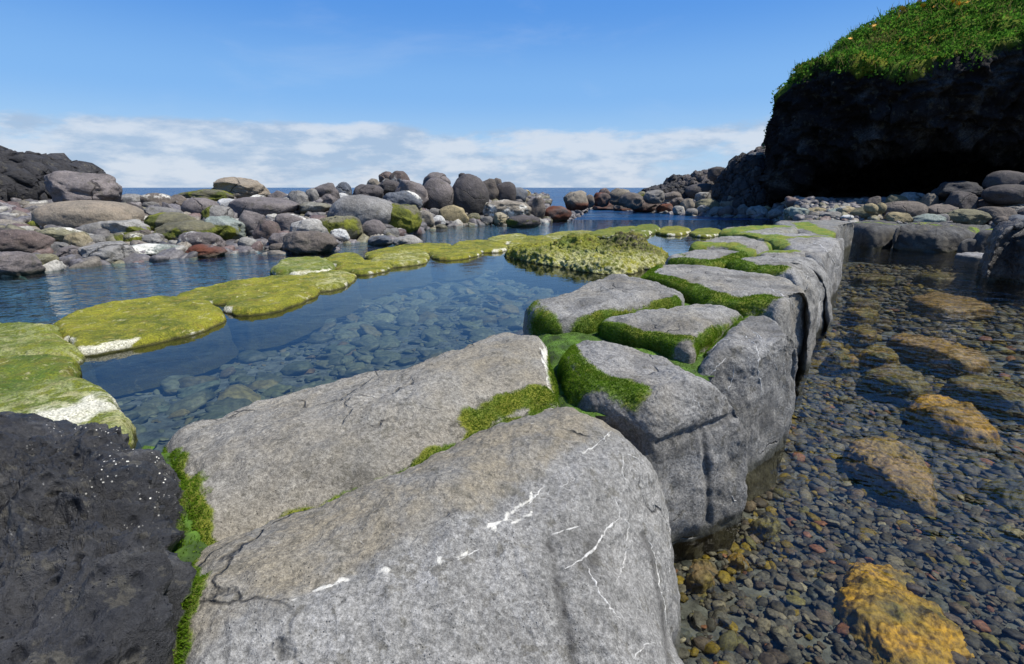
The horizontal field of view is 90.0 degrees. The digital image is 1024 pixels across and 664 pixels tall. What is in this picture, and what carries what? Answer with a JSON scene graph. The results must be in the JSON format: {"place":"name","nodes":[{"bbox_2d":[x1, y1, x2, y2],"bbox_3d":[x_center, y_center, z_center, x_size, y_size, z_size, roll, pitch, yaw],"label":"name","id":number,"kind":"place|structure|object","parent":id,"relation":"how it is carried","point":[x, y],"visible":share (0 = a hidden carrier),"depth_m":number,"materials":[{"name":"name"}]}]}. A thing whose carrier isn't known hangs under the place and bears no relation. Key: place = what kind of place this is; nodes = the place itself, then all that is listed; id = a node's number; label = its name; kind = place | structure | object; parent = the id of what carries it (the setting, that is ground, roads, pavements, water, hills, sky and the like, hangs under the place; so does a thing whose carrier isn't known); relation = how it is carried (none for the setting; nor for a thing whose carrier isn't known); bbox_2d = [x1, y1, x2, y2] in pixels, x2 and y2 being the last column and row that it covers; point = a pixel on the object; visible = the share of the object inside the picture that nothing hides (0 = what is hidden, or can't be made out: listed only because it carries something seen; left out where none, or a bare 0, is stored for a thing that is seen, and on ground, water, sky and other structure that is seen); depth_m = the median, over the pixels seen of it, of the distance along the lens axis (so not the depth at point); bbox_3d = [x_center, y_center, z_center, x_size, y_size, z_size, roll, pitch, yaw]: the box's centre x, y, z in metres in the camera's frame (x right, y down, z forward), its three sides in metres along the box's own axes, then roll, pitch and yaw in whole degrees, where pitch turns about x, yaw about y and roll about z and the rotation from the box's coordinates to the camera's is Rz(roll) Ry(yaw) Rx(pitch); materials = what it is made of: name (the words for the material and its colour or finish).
{"place":"outdoors","nodes":[
{"label":"outdoors","id":0,"kind":"place"},
{"bbox_2d":[122,188,772,219],"bbox_3d":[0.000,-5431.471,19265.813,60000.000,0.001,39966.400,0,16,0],"label":"sea","id":1,"kind":"structure","parent":0,"point":[557,195],"depth_m":82.64,"materials":[{"name":"liquid"}]},
{"bbox_2d":[0,0,925,187],"label":"sky","id":2,"kind":"structure","parent":0,"point":[148,93],"materials":[{"name":"blue"}]},
{"bbox_2d":[0,196,1023,663],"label":"seabed","id":3,"kind":"structure","parent":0,"point":[274,366],"depth_m":8.63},
{"bbox_2d":[0,251,45,278],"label":"boulder","id":4,"kind":"object","parent":3,"relation":"on","point":[16,263],"visible":0.77,"depth_m":12.08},
{"bbox_2d":[0,229,54,252],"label":"boulder","id":5,"kind":"object","parent":3,"relation":"on","point":[11,240],"visible":0.56,"depth_m":13.82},
{"bbox_2d":[0,322,99,385],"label":"reef rock","id":6,"kind":"object","parent":3,"relation":"on","point":[21,338],"visible":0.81,"depth_m":6.20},
{"bbox_2d":[0,145,105,201],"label":"lava outcrop","id":7,"kind":"object","parent":3,"relation":"on","point":[22,174],"visible":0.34,"depth_m":21.92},
{"bbox_2d":[36,227,88,241],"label":"boulder","id":8,"kind":"object","parent":3,"relation":"on","point":[58,234],"visible":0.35,"depth_m":15.29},
{"bbox_2d":[0,354,141,448],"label":"reef rock","id":9,"kind":"object","parent":3,"relation":"on","point":[56,387],"visible":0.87,"depth_m":4.72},
{"bbox_2d":[63,232,92,246],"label":"boulder","id":10,"kind":"object","parent":3,"relation":"on","point":[79,239],"visible":0.62,"depth_m":15.18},
{"bbox_2d":[31,200,144,228],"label":"boulder","id":11,"kind":"object","parent":3,"relation":"on","point":[74,214],"visible":0.61,"depth_m":17.25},
{"bbox_2d":[0,411,196,663],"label":"lava rock","id":12,"kind":"object","parent":3,"relation":"on","point":[94,569],"visible":0.88,"depth_m":1.44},
{"bbox_2d":[78,241,138,262],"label":"boulder","id":13,"kind":"object","parent":3,"relation":"on","point":[111,251],"visible":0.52,"depth_m":14.11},
{"bbox_2d":[97,219,150,234],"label":"boulder","id":14,"kind":"object","parent":3,"relation":"on","point":[124,227],"visible":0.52,"depth_m":16.85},
{"bbox_2d":[53,295,238,396],"bbox_3d":[-5.729,0.026,8.005,2.375,0.727,3.447,-15,21,-42],"label":"reef rock","id":15,"kind":"object","parent":3,"relation":"on","point":[125,347],"visible":0.96,"depth_m":7.14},
{"bbox_2d":[131,243,179,255],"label":"boulder","id":16,"kind":"object","parent":3,"relation":"on","point":[152,249],"visible":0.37,"depth_m":15.20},
{"bbox_2d":[140,193,175,205],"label":"boulder","id":17,"kind":"object","parent":3,"relation":"on","point":[159,198],"visible":0.59,"depth_m":21.95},
{"bbox_2d":[144,212,196,230],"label":"boulder","id":18,"kind":"object","parent":3,"relation":"on","point":[154,221],"visible":0.47,"depth_m":18.00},
{"bbox_2d":[153,220,217,240],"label":"boulder","id":19,"kind":"object","parent":3,"relation":"on","point":[172,231],"visible":0.48,"depth_m":17.00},
{"bbox_2d":[181,198,219,213],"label":"boulder","id":20,"kind":"object","parent":3,"relation":"on","point":[195,205],"visible":0.56,"depth_m":21.09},
{"bbox_2d":[176,231,225,246],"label":"boulder","id":21,"kind":"object","parent":3,"relation":"on","point":[196,238],"visible":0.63,"depth_m":16.16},
{"bbox_2d":[178,189,234,200],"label":"boulder","id":22,"kind":"object","parent":3,"relation":"on","point":[214,194],"visible":0.45,"depth_m":23.86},
{"bbox_2d":[185,244,227,259],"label":"boulder","id":23,"kind":"object","parent":3,"relation":"on","point":[205,250],"visible":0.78,"depth_m":15.37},
{"bbox_2d":[201,205,233,218],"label":"boulder","id":24,"kind":"object","parent":3,"relation":"on","point":[214,210],"visible":0.53,"depth_m":20.40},
{"bbox_2d":[211,177,270,197],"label":"boulder","id":25,"kind":"object","parent":3,"relation":"on","point":[238,187],"visible":0.54,"depth_m":25.20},
{"bbox_2d":[238,210,265,235],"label":"boulder","id":26,"kind":"object","parent":3,"relation":"on","point":[250,220],"visible":0.39,"depth_m":18.33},
{"bbox_2d":[227,197,298,216],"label":"boulder","id":27,"kind":"object","parent":3,"relation":"on","point":[265,206],"visible":0.55,"depth_m":21.18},
{"bbox_2d":[275,214,305,230],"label":"boulder","id":28,"kind":"object","parent":3,"relation":"on","point":[284,221],"visible":0.38,"depth_m":18.82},
{"bbox_2d":[290,218,328,232],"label":"boulder","id":29,"kind":"object","parent":3,"relation":"on","point":[311,224],"visible":0.62,"depth_m":18.23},
{"bbox_2d":[282,231,338,255],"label":"boulder","id":30,"kind":"object","parent":3,"relation":"on","point":[303,242],"visible":0.95,"depth_m":16.07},
{"bbox_2d":[320,215,363,239],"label":"boulder","id":31,"kind":"object","parent":3,"relation":"on","point":[352,225],"visible":0.56,"depth_m":19.39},
{"bbox_2d":[117,270,568,446],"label":"cobbles","id":32,"kind":"object","parent":3,"relation":"on","point":[377,341],"visible":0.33,"depth_m":8.82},
{"bbox_2d":[523,274,684,335],"bbox_3d":[1.090,0.316,5.523,1.245,1.601,2.571,11,19,34],"label":"causeway boulder","id":33,"kind":"object","parent":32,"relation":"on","point":[587,307],"visible":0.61,"depth_m":4.84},
{"bbox_2d":[161,332,559,545],"bbox_3d":[-0.604,0.965,3.213,1.745,1.606,3.025,11,19,34],"label":"causeway boulder","id":34,"kind":"object","parent":3,"relation":"on","point":[254,465],"visible":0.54,"depth_m":2.44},
{"bbox_2d":[352,184,383,197],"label":"boulder","id":35,"kind":"object","parent":3,"relation":"on","point":[372,190],"visible":0.59,"depth_m":27.77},
{"bbox_2d":[362,219,385,236],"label":"boulder","id":36,"kind":"object","parent":3,"relation":"on","point":[372,227],"visible":0.53,"depth_m":20.02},
{"bbox_2d":[383,190,422,209],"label":"boulder","id":37,"kind":"object","parent":3,"relation":"on","point":[406,197],"visible":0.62,"depth_m":26.07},
{"bbox_2d":[395,179,428,206],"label":"boulder","id":38,"kind":"object","parent":3,"relation":"on","point":[419,189],"visible":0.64,"depth_m":28.86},
{"bbox_2d":[141,303,714,564],"bbox_3d":[4.883,-1.571,10.213,2.340,0.225,22.331,11,19,33],"label":"moss","id":39,"kind":"object","parent":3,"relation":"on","point":[195,546],"visible":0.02,"depth_m":3.60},
{"bbox_2d":[174,407,683,663],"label":"causeway boulder","id":40,"kind":"object","parent":3,"relation":"on","point":[543,536],"visible":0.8,"depth_m":1.66,"materials":[{"name":"stone"}]},
{"bbox_2d":[424,178,453,209],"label":"boulder","id":41,"kind":"object","parent":3,"relation":"on","point":[440,192],"visible":0.56,"depth_m":29.68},
{"bbox_2d":[438,205,468,222],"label":"boulder","id":42,"kind":"object","parent":3,"relation":"on","point":[451,212],"visible":0.58,"depth_m":27.97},
{"bbox_2d":[452,174,488,214],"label":"boulder","id":43,"kind":"object","parent":3,"relation":"on","point":[471,193],"visible":0.66,"depth_m":30.01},
{"bbox_2d":[497,182,515,200],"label":"boulder","id":44,"kind":"object","parent":3,"relation":"on","point":[507,190],"visible":0.59,"depth_m":35.58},
{"bbox_2d":[482,199,531,217],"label":"boulder","id":45,"kind":"object","parent":3,"relation":"on","point":[509,208],"visible":0.68,"depth_m":29.98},
{"bbox_2d":[0,192,1023,280],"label":"rubble","id":46,"kind":"object","parent":3,"relation":"on","point":[15,213],"visible":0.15,"depth_m":19.41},
{"bbox_2d":[44,170,122,201],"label":"boulder","id":47,"kind":"object","parent":46,"relation":"on","point":[64,185],"visible":0.81,"depth_m":19.02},
{"bbox_2d":[204,216,246,240],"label":"boulder","id":48,"kind":"object","parent":46,"relation":"on","point":[228,227],"visible":0.51,"depth_m":17.76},
{"bbox_2d":[544,206,571,223],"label":"boulder","id":49,"kind":"object","parent":3,"relation":"on","point":[559,213],"visible":0.81,"depth_m":31.81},
{"bbox_2d":[563,190,587,210],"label":"boulder","id":50,"kind":"object","parent":3,"relation":"on","point":[575,200],"visible":0.95,"depth_m":39.80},
{"bbox_2d":[502,230,668,292],"bbox_3d":[2.562,-2.252,14.993,4.630,1.424,5.192,-12,20,-36],"label":"rough rock","id":51,"kind":"object","parent":3,"relation":"on","point":[570,262],"visible":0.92,"depth_m":13.84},
{"bbox_2d":[589,226,650,242],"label":"reef rock","id":52,"kind":"object","parent":3,"relation":"on","point":[606,233],"visible":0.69,"depth_m":22.27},
{"bbox_2d":[619,192,643,208],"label":"boulder","id":53,"kind":"object","parent":3,"relation":"on","point":[630,200],"visible":1,"depth_m":39.79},
{"bbox_2d":[638,182,687,197],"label":"lava outcrop","id":54,"kind":"object","parent":3,"relation":"on","point":[671,187],"visible":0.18,"depth_m":46.53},
{"bbox_2d":[597,304,742,363],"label":"causeway boulder","id":55,"kind":"object","parent":3,"relation":"on","point":[688,334],"visible":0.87,"depth_m":4.06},
{"bbox_2d":[655,226,690,249],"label":"reef rock","id":56,"kind":"object","parent":3,"relation":"on","point":[673,231],"visible":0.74,"depth_m":22.77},
{"bbox_2d":[677,169,713,185],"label":"lava outcrop","id":57,"kind":"object","parent":3,"relation":"on","point":[696,177],"visible":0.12,"depth_m":46.94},
{"bbox_2d":[686,558,718,596],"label":"sunken rock","id":58,"kind":"object","parent":3,"relation":"on","point":[700,581],"visible":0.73,"depth_m":2.84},
{"bbox_2d":[640,264,817,409],"bbox_3d":[2.375,0.073,6.368,2.312,1.612,2.358,14,21,41],"label":"causeway boulder","id":59,"kind":"object","parent":3,"relation":"on","point":[789,307],"visible":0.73,"depth_m":5.63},
{"bbox_2d":[688,236,771,256],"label":"causeway boulder","id":60,"kind":"object","parent":3,"relation":"on","point":[752,247],"visible":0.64,"depth_m":9.79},
{"bbox_2d":[710,152,776,207],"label":"lava outcrop","id":61,"kind":"object","parent":3,"relation":"on","point":[738,178],"visible":0.48,"depth_m":37.94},
{"bbox_2d":[698,315,797,500],"bbox_3d":[1.801,0.722,4.114,1.724,1.583,0.663,-15,22,-42],"label":"causeway boulder","id":62,"kind":"object","parent":3,"relation":"on","point":[749,363],"visible":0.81,"depth_m":3.67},
{"bbox_2d":[718,225,797,236],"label":"causeway boulder","id":63,"kind":"object","parent":3,"relation":"on","point":[729,231],"visible":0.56,"depth_m":13.36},
{"bbox_2d":[750,515,780,544],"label":"sunken rock","id":64,"kind":"object","parent":3,"relation":"on","point":[766,528],"visible":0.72,"depth_m":3.32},
{"bbox_2d":[725,256,832,357],"bbox_3d":[3.850,-0.311,7.689,1.491,1.633,2.270,15,22,43],"label":"causeway boulder","id":65,"kind":"object","parent":3,"relation":"on","point":[803,273],"visible":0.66,"depth_m":7.29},
{"bbox_2d":[757,250,804,257],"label":"causeway boulder","id":66,"kind":"object","parent":3,"relation":"on","point":[783,253],"visible":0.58,"depth_m":8.50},
{"bbox_2d":[733,232,843,308],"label":"causeway boulder","id":67,"kind":"object","parent":3,"relation":"on","point":[826,253],"visible":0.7,"depth_m":9.68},
{"bbox_2d":[775,220,853,262],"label":"causeway boulder","id":68,"kind":"object","parent":3,"relation":"on","point":[838,229],"visible":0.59,"depth_m":16.09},
{"bbox_2d":[820,350,859,377],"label":"sunken rock","id":69,"kind":"object","parent":3,"relation":"on","point":[832,369],"visible":0.94,"depth_m":7.02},
{"bbox_2d":[674,494,1023,663],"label":"pebbles","id":70,"kind":"object","parent":3,"relation":"on","point":[732,644],"visible":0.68,"depth_m":2.97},
{"bbox_2d":[840,307,879,326],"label":"sunken rock","id":71,"kind":"object","parent":3,"relation":"on","point":[858,315],"visible":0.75,"depth_m":9.35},
{"bbox_2d":[847,323,876,348],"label":"sunken rock","id":72,"kind":"object","parent":3,"relation":"on","point":[856,341],"visible":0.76,"depth_m":8.12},
{"bbox_2d":[850,273,894,287],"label":"sunken rock","id":73,"kind":"object","parent":3,"relation":"on","point":[879,282],"visible":0.52,"depth_m":13.01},
{"bbox_2d":[849,220,899,262],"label":"wall boulder","id":74,"kind":"object","parent":3,"relation":"on","point":[874,234],"depth_m":17.65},
{"bbox_2d":[857,344,900,374],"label":"sunken rock","id":75,"kind":"object","parent":3,"relation":"on","point":[864,357],"visible":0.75,"depth_m":7.08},
{"bbox_2d":[841,436,937,516],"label":"sunken rock","id":76,"kind":"object","parent":3,"relation":"on","point":[890,472],"visible":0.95,"depth_m":3.94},
{"bbox_2d":[760,375,1023,502],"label":"pebbles","id":77,"kind":"object","parent":3,"relation":"on","point":[976,471],"visible":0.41,"depth_m":4.82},
{"bbox_2d":[856,363,932,407],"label":"sunken rock","id":78,"kind":"object","parent":3,"relation":"on","point":[888,385],"visible":0.83,"depth_m":6.09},
{"bbox_2d":[833,562,974,663],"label":"sunken rock","id":79,"kind":"object","parent":3,"relation":"on","point":[886,616],"visible":0.91,"depth_m":2.51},
{"bbox_2d":[882,201,928,216],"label":"boulder","id":80,"kind":"object","parent":3,"relation":"on","point":[913,208],"visible":0.48,"depth_m":24.26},
{"bbox_2d":[807,263,1023,379],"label":"pebbles","id":81,"kind":"object","parent":3,"relation":"on","point":[816,366],"visible":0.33,"depth_m":9.25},
{"bbox_2d":[889,221,980,268],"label":"wall boulder","id":82,"kind":"object","parent":3,"relation":"on","point":[943,238],"depth_m":16.64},
{"bbox_2d":[886,333,992,379],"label":"sunken rock","id":83,"kind":"object","parent":3,"relation":"on","point":[931,356],"visible":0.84,"depth_m":7.07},
{"bbox_2d":[913,272,979,290],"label":"sunken rock","id":84,"kind":"object","parent":3,"relation":"on","point":[971,284],"visible":0.42,"depth_m":12.94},
{"bbox_2d":[907,291,994,323],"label":"sunken rock","id":85,"kind":"object","parent":3,"relation":"on","point":[938,314],"visible":0.64,"depth_m":9.88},
{"bbox_2d":[901,394,1003,452],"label":"sunken rock","id":86,"kind":"object","parent":3,"relation":"on","point":[979,431],"visible":0.9,"depth_m":5.04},
{"bbox_2d":[931,181,983,199],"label":"boulder","id":87,"kind":"object","parent":3,"relation":"on","point":[943,190],"visible":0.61,"depth_m":26.17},
{"bbox_2d":[944,190,978,208],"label":"boulder","id":88,"kind":"object","parent":3,"relation":"on","point":[963,200],"visible":0.69,"depth_m":25.18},
{"bbox_2d":[943,209,991,224],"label":"boulder","id":89,"kind":"object","parent":3,"relation":"on","point":[970,216],"visible":0.71,"depth_m":23.05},
{"bbox_2d":[953,252,983,273],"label":"wall boulder","id":90,"kind":"object","parent":3,"relation":"on","point":[973,256],"depth_m":14.90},
{"bbox_2d":[941,373,1023,424],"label":"sunken rock","id":91,"kind":"object","parent":3,"relation":"on","point":[1009,405],"visible":0.92,"depth_m":5.79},
{"bbox_2d":[978,200,1003,207],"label":"boulder","id":92,"kind":"object","parent":3,"relation":"on","point":[982,203],"visible":0.2,"depth_m":25.36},
{"bbox_2d":[981,184,1023,204],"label":"boulder","id":93,"kind":"object","parent":92,"relation":"on","point":[1008,194],"visible":1,"depth_m":24.31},
{"bbox_2d":[976,206,1016,223],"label":"boulder","id":94,"kind":"object","parent":3,"relation":"on","point":[993,212],"visible":0.41,"depth_m":23.07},
{"bbox_2d":[978,218,1023,303],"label":"wall boulder","id":95,"kind":"object","parent":3,"relation":"on","point":[1002,259],"depth_m":11.28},
{"bbox_2d":[978,477,1023,517],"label":"sunken rock","id":96,"kind":"object","parent":3,"relation":"on","point":[1001,492],"visible":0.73,"depth_m":3.79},
{"bbox_2d":[0,220,1023,451],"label":"water","id":97,"kind":"structure","parent":0,"point":[679,244],"depth_m":11.71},
{"bbox_2d":[177,275,308,310],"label":"reef rock","id":98,"kind":"object","parent":97,"relation":"in","point":[220,295],"visible":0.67,"depth_m":9.95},
{"bbox_2d":[252,219,280,239],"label":"boulder","id":99,"kind":"object","parent":97,"relation":"on","point":[266,229],"visible":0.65,"depth_m":17.64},
{"bbox_2d":[223,280,327,349],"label":"reef rock","id":100,"kind":"object","parent":97,"relation":"in","point":[274,315],"visible":0.97,"depth_m":8.76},
{"bbox_2d":[270,256,334,274],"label":"reef rock","id":101,"kind":"object","parent":97,"relation":"in","point":[298,265],"visible":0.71,"depth_m":12.38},
{"bbox_2d":[295,270,362,318],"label":"reef rock","id":102,"kind":"object","parent":97,"relation":"in","point":[340,293],"visible":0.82,"depth_m":10.71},
{"bbox_2d":[324,252,363,266],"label":"reef rock","id":103,"kind":"object","parent":97,"relation":"in","point":[336,259],"visible":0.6,"depth_m":14.14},
{"bbox_2d":[327,194,392,224],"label":"boulder","id":104,"kind":"object","parent":97,"relation":"on","point":[363,209],"visible":0.59,"depth_m":21.19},
{"bbox_2d":[335,260,396,298],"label":"reef rock","id":105,"kind":"object","parent":97,"relation":"in","point":[376,280],"visible":0.8,"depth_m":12.47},
{"bbox_2d":[371,249,433,288],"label":"reef rock","id":106,"kind":"object","parent":97,"relation":"in","point":[412,268],"visible":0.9,"depth_m":13.76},
{"bbox_2d":[389,203,421,233],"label":"boulder","id":107,"kind":"object","parent":97,"relation":"on","point":[407,218],"visible":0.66,"depth_m":21.94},
{"bbox_2d":[364,243,450,259],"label":"reef rock","id":108,"kind":"object","parent":97,"relation":"in","point":[428,248],"visible":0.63,"depth_m":16.40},
{"bbox_2d":[429,244,484,280],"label":"reef rock","id":109,"kind":"object","parent":97,"relation":"in","point":[450,263],"visible":0.93,"depth_m":14.92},
{"bbox_2d":[451,240,507,270],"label":"reef rock","id":110,"kind":"object","parent":97,"relation":"in","point":[494,251],"visible":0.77,"depth_m":16.43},
{"bbox_2d":[506,215,540,229],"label":"boulder","id":111,"kind":"object","parent":97,"relation":"in","point":[520,221],"visible":0.89,"depth_m":27.10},
{"bbox_2d":[557,340,747,563],"bbox_3d":[0.738,0.933,3.347,1.379,1.599,0.982,13,20,38],"label":"causeway boulder","id":112,"kind":"object","parent":97,"relation":"in","point":[683,432],"visible":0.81,"depth_m":2.89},
{"bbox_2d":[665,249,747,267],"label":"causeway boulder","id":113,"kind":"object","parent":97,"relation":"in","point":[720,258],"visible":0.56,"depth_m":8.12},
{"bbox_2d":[758,0,1023,201],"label":"cliff","id":114,"kind":"structure","parent":0,"point":[829,133],"depth_m":29.19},
{"bbox_2d":[762,0,1023,152],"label":"vegetation","id":115,"kind":"object","parent":114,"relation":"on","point":[907,56],"visible":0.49,"depth_m":28.42,"materials":[{"name":"green plant"}]},
{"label":"boulder","id":116,"kind":"object","parent":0,"visible":0},
{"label":"boulder","id":117,"kind":"object","parent":116,"relation":"on","visible":0},
{"bbox_2d":[982,170,1023,188],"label":"boulder","id":118,"kind":"object","parent":117,"relation":"on","point":[1001,177],"visible":0.58,"depth_m":25.48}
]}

